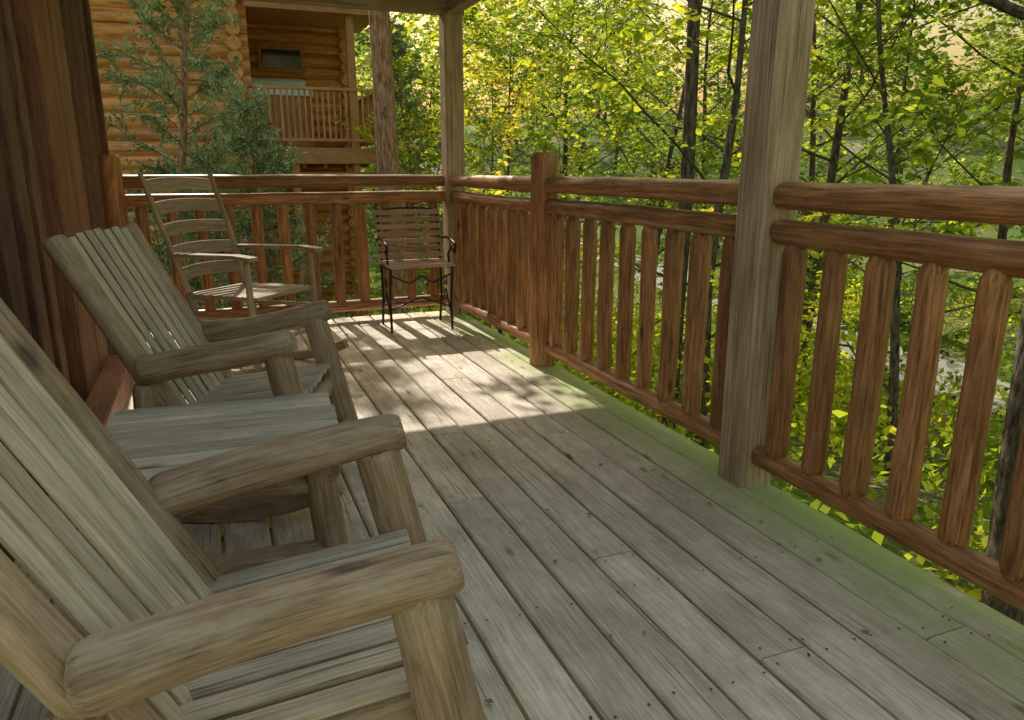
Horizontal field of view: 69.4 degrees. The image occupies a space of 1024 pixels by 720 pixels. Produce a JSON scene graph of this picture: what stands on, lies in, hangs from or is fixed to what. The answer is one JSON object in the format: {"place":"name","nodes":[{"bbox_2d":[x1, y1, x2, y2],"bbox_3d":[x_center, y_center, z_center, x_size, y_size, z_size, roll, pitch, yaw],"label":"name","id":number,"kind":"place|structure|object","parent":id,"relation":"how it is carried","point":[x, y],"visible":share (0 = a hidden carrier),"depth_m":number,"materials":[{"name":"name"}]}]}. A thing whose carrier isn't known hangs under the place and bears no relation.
{"place":"outdoors","nodes":[
{"label":"outdoors","id":0,"kind":"place"},
{"bbox_2d":[356,0,1023,116],"label":"sky","id":1,"kind":"structure","parent":0,"point":[952,49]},
{"bbox_2d":[364,98,1023,600],"bbox_3d":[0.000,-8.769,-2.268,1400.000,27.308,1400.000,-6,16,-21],"label":"ground","id":2,"kind":"structure","parent":0,"point":[966,278],"depth_m":26.89,"materials":[{"name":"green plant"}]},
{"bbox_2d":[94,0,300,331],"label":"cedar tree","id":3,"kind":"object","parent":2,"relation":"on","point":[182,7],"visible":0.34,"depth_m":8.09,"materials":[{"name":"green plant"}]},
{"bbox_2d":[140,134,275,330],"bbox_3d":[-3.145,-0.269,7.551,2.252,3.919,2.121,3,15,12],"label":"cedar tree","id":4,"kind":"object","parent":2,"relation":"on","point":[197,156],"visible":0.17,"depth_m":7.10,"materials":[{"name":"green plant"}]},
{"bbox_2d":[89,0,359,326],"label":"log walls","id":5,"kind":"structure","parent":2,"relation":"on","point":[325,57],"depth_m":13.15,"materials":[{"name":"brown wood"}]},
{"bbox_2d":[257,45,304,72],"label":"window frames","id":6,"kind":"structure","parent":5,"relation":"attached to","point":[261,68],"depth_m":15.67,"materials":[{"name":"brown wood"}]},
{"bbox_2d":[261,49,300,68],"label":"window panes","id":7,"kind":"object","parent":6,"relation":"in","point":[274,58],"visible":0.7,"depth_m":15.65,"materials":[{"name":"black glass"}]},
{"bbox_2d":[243,0,381,315],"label":"balcony","id":8,"kind":"structure","parent":5,"relation":"attached to","point":[355,157],"depth_m":13.84,"materials":[{"name":"brown wood"}]},
{"bbox_2d":[251,78,313,147],"bbox_3d":[-4.603,-4.886,14.640,1.160,1.369,1.560,-6,16,-21],"label":"hot tub","id":9,"kind":"object","parent":8,"relation":"on","point":[286,82],"visible":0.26,"depth_m":14.08,"materials":[{"name":"brown wood"}]},
{"bbox_2d":[166,78,370,328],"bbox_3d":[-2.649,-0.788,8.280,2.589,4.506,2.440,12,19,40],"label":"cedar tree","id":10,"kind":"object","parent":2,"relation":"on","point":[248,144],"visible":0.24,"depth_m":7.97,"materials":[{"name":"green plant"}]},
{"bbox_2d":[368,10,424,314],"bbox_3d":[-1.625,-6.144,8.177,2.979,15.214,3.082,10,17,33],"label":"pine tree","id":11,"kind":"object","parent":2,"relation":"on","point":[384,98],"visible":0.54,"depth_m":8.73,"materials":[{"name":"plant"}]},
{"bbox_2d":[367,13,444,311],"bbox_3d":[-1.867,-3.838,16.243,2.865,7.097,2.893,-1,15,-3],"label":"cedar tree","id":12,"kind":"object","parent":2,"relation":"on","point":[399,54],"visible":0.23,"depth_m":15.77,"materials":[{"name":"green plant"}]},
{"bbox_2d":[327,0,555,320],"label":"deciduous tree","id":13,"kind":"object","parent":2,"relation":"on","point":[403,59],"visible":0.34,"depth_m":13.59,"materials":[{"name":"green plant"}]},
{"bbox_2d":[396,0,605,327],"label":"deciduous tree","id":14,"kind":"object","parent":2,"relation":"on","point":[516,88],"visible":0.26,"depth_m":15.97,"materials":[{"name":"green plant"}]},
{"bbox_2d":[361,0,642,340],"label":"deciduous tree","id":15,"kind":"object","parent":2,"relation":"on","point":[471,12],"visible":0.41,"depth_m":11.22,"materials":[{"name":"green plant"}]},
{"bbox_2d":[0,311,1023,719],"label":"wooden deck","id":16,"kind":"structure","parent":2,"relation":"on","point":[726,601],"depth_m":2.10,"materials":[{"name":"wood"}]},
{"bbox_2d":[0,0,116,562],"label":"siding","id":17,"kind":"object","parent":16,"relation":"attached to","point":[28,294],"visible":0.27,"depth_m":2.80,"materials":[{"name":"brown wood"}]},
{"bbox_2d":[12,0,133,427],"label":"door trim","id":18,"kind":"structure","parent":17,"relation":"attached to","point":[101,381],"depth_m":3.19,"materials":[{"name":"brown wood"}]},
{"bbox_2d":[98,155,143,337],"bbox_3d":[-2.569,-0.629,4.858,0.158,1.385,0.164,-6,16,-21],"label":"log post","id":19,"kind":"object","parent":16,"relation":"on","point":[111,175],"visible":0.32,"depth_m":4.70,"materials":[{"name":"brown wood"}]},
{"bbox_2d":[42,223,357,522],"bbox_3d":[-0.970,0.011,2.526,0.842,0.914,0.628,-1,15,-2],"label":"log rocking chair","id":20,"kind":"object","parent":16,"relation":"on","point":[203,360],"visible":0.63,"depth_m":2.37,"materials":[{"name":"wood"}]},
{"bbox_2d":[106,391,348,616],"bbox_3d":[-0.722,0.400,1.918,0.568,0.470,0.527,-5,15,-18],"label":"log side table","id":21,"kind":"object","parent":16,"relation":"on","point":[152,441],"visible":0.42,"depth_m":1.83,"materials":[{"name":"grey wood"}]},
{"bbox_2d":[0,298,485,719],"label":"log rocking chair","id":22,"kind":"object","parent":16,"relation":"on","point":[370,628],"visible":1,"depth_m":1.05,"materials":[{"name":"wood"}]},
{"bbox_2d":[138,173,348,375],"bbox_3d":[-1.469,-0.478,4.107,0.945,1.079,0.610,6,16,22],"label":"ladderback rocking chair","id":23,"kind":"object","parent":16,"relation":"on","point":[249,292],"visible":0.6,"depth_m":4.15,"materials":[{"name":"brown wood"}]},
{"bbox_2d":[374,207,455,333],"bbox_3d":[-0.679,-0.643,5.213,0.486,0.840,0.458,-5,15,-19],"label":"garden chair","id":24,"kind":"object","parent":16,"relation":"on","point":[439,262],"visible":1,"depth_m":5.27,"materials":[{"name":"brown wood"}]},
{"bbox_2d":[439,13,466,314],"bbox_3d":[-0.442,-1.327,5.599,0.141,2.365,0.142,-6,16,-21],"label":"porch post","id":25,"kind":"object","parent":16,"relation":"on","point":[451,81],"visible":0.62,"depth_m":5.43,"materials":[{"name":"brown wood"}]},
{"bbox_2d":[245,0,480,15],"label":"beams","id":26,"kind":"structure","parent":25,"relation":"on","point":[433,7],"depth_m":5.09,"materials":[{"name":"brown wood"}]},
{"bbox_2d":[529,152,558,367],"bbox_3d":[0.178,-0.455,4.185,0.157,1.385,0.162,-6,16,-21],"label":"log post","id":27,"kind":"object","parent":16,"relation":"on","point":[544,166],"visible":0.59,"depth_m":4.09,"materials":[{"name":"brown wood"}]},
{"bbox_2d":[123,174,1023,610],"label":"log railing","id":28,"kind":"object","parent":16,"relation":"on","point":[493,256],"visible":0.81,"depth_m":2.51,"materials":[{"name":"brown wood"}]},
{"bbox_2d":[419,327,990,702],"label":"screws","id":29,"kind":"object","parent":16,"relation":"on","point":[490,700],"visible":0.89,"depth_m":2.29,"materials":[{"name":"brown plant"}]},
{"bbox_2d":[718,0,815,487],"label":"porch post","id":30,"kind":"object","parent":16,"relation":"on","point":[781,35],"visible":0.79,"depth_m":2.43,"materials":[{"name":"brown wood"}]},
{"bbox_2d":[398,0,750,289],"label":"deciduous tree","id":31,"kind":"object","parent":2,"relation":"on","point":[583,133],"visible":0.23,"depth_m":18.14,"materials":[{"name":"green plant"}]},
{"bbox_2d":[484,0,681,247],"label":"deciduous tree","id":32,"kind":"object","parent":2,"relation":"on","point":[617,171],"visible":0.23,"depth_m":22.93,"materials":[{"name":"green plant"}]},
{"bbox_2d":[147,242,1023,599],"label":"undergrowth","id":33,"kind":"object","parent":2,"relation":"on","point":[841,400],"visible":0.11,"depth_m":9.56,"materials":[{"name":"green plant"}]},
{"bbox_2d":[529,0,829,333],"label":"deciduous tree","id":34,"kind":"object","parent":2,"relation":"on","point":[722,58],"visible":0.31,"depth_m":11.66,"materials":[{"name":"green plant"}]},
{"bbox_2d":[662,0,700,429],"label":"deciduous tree","id":35,"kind":"object","parent":2,"relation":"on","point":[690,101],"visible":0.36,"depth_m":8.68,"materials":[{"name":"brown plant"}]},
{"bbox_2d":[354,0,1023,282],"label":"distant trees","id":36,"kind":"object","parent":2,"relation":"on","point":[362,59],"visible":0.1,"depth_m":38.44,"materials":[{"name":"green plant"}]},
{"bbox_2d":[466,0,1015,445],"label":"deciduous tree","id":37,"kind":"object","parent":2,"relation":"on","point":[727,149],"visible":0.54,"depth_m":8.32,"materials":[{"name":"green plant"}]},
{"bbox_2d":[578,0,907,285],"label":"deciduous tree","id":38,"kind":"object","parent":2,"relation":"on","point":[675,100],"visible":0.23,"depth_m":15.82,"materials":[{"name":"green plant"}]},
{"bbox_2d":[571,0,1023,406],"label":"deciduous tree","id":39,"kind":"object","parent":2,"relation":"on","point":[832,171],"visible":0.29,"depth_m":11.18,"materials":[{"name":"green plant"}]},
{"bbox_2d":[656,0,1023,309],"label":"deciduous tree","id":40,"kind":"object","parent":2,"relation":"on","point":[891,16],"visible":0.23,"depth_m":14.64,"materials":[{"name":"green plant"}]},
{"bbox_2d":[706,0,1023,480],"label":"deciduous tree","id":41,"kind":"object","parent":2,"relation":"on","point":[920,150],"visible":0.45,"depth_m":8.55,"materials":[{"name":"green plant"}]},
{"bbox_2d":[795,0,1023,356],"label":"deciduous tree","id":42,"kind":"object","parent":2,"relation":"on","point":[1013,131],"visible":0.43,"depth_m":10.11,"materials":[{"name":"green plant"}]},
{"bbox_2d":[800,0,1023,277],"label":"deciduous tree","id":43,"kind":"object","parent":2,"relation":"on","point":[898,149],"visible":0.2,"depth_m":18.62,"materials":[{"name":"green plant"}]},
{"bbox_2d":[908,4,1023,300],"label":"deciduous tree","id":44,"kind":"object","parent":2,"relation":"on","point":[978,170],"visible":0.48,"depth_m":16.11,"materials":[{"name":"green plant"}]},
{"bbox_2d":[978,0,1023,625],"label":"deciduous tree","id":45,"kind":"object","parent":2,"relation":"on","point":[1014,415],"visible":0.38,"depth_m":4.34,"materials":[{"name":"brown plant"}]},
{"bbox_2d":[984,21,1023,412],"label":"deciduous tree","id":46,"kind":"object","parent":2,"relation":"on","point":[1011,41],"visible":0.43,"depth_m":8.86,"materials":[{"name":"green plant"}]},
{"bbox_2d":[414,138,1009,415],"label":"gravel road","id":47,"kind":"structure","parent":0,"point":[957,365],"depth_m":17.17,"materials":[{"name":"grey gravel"}]}
]}

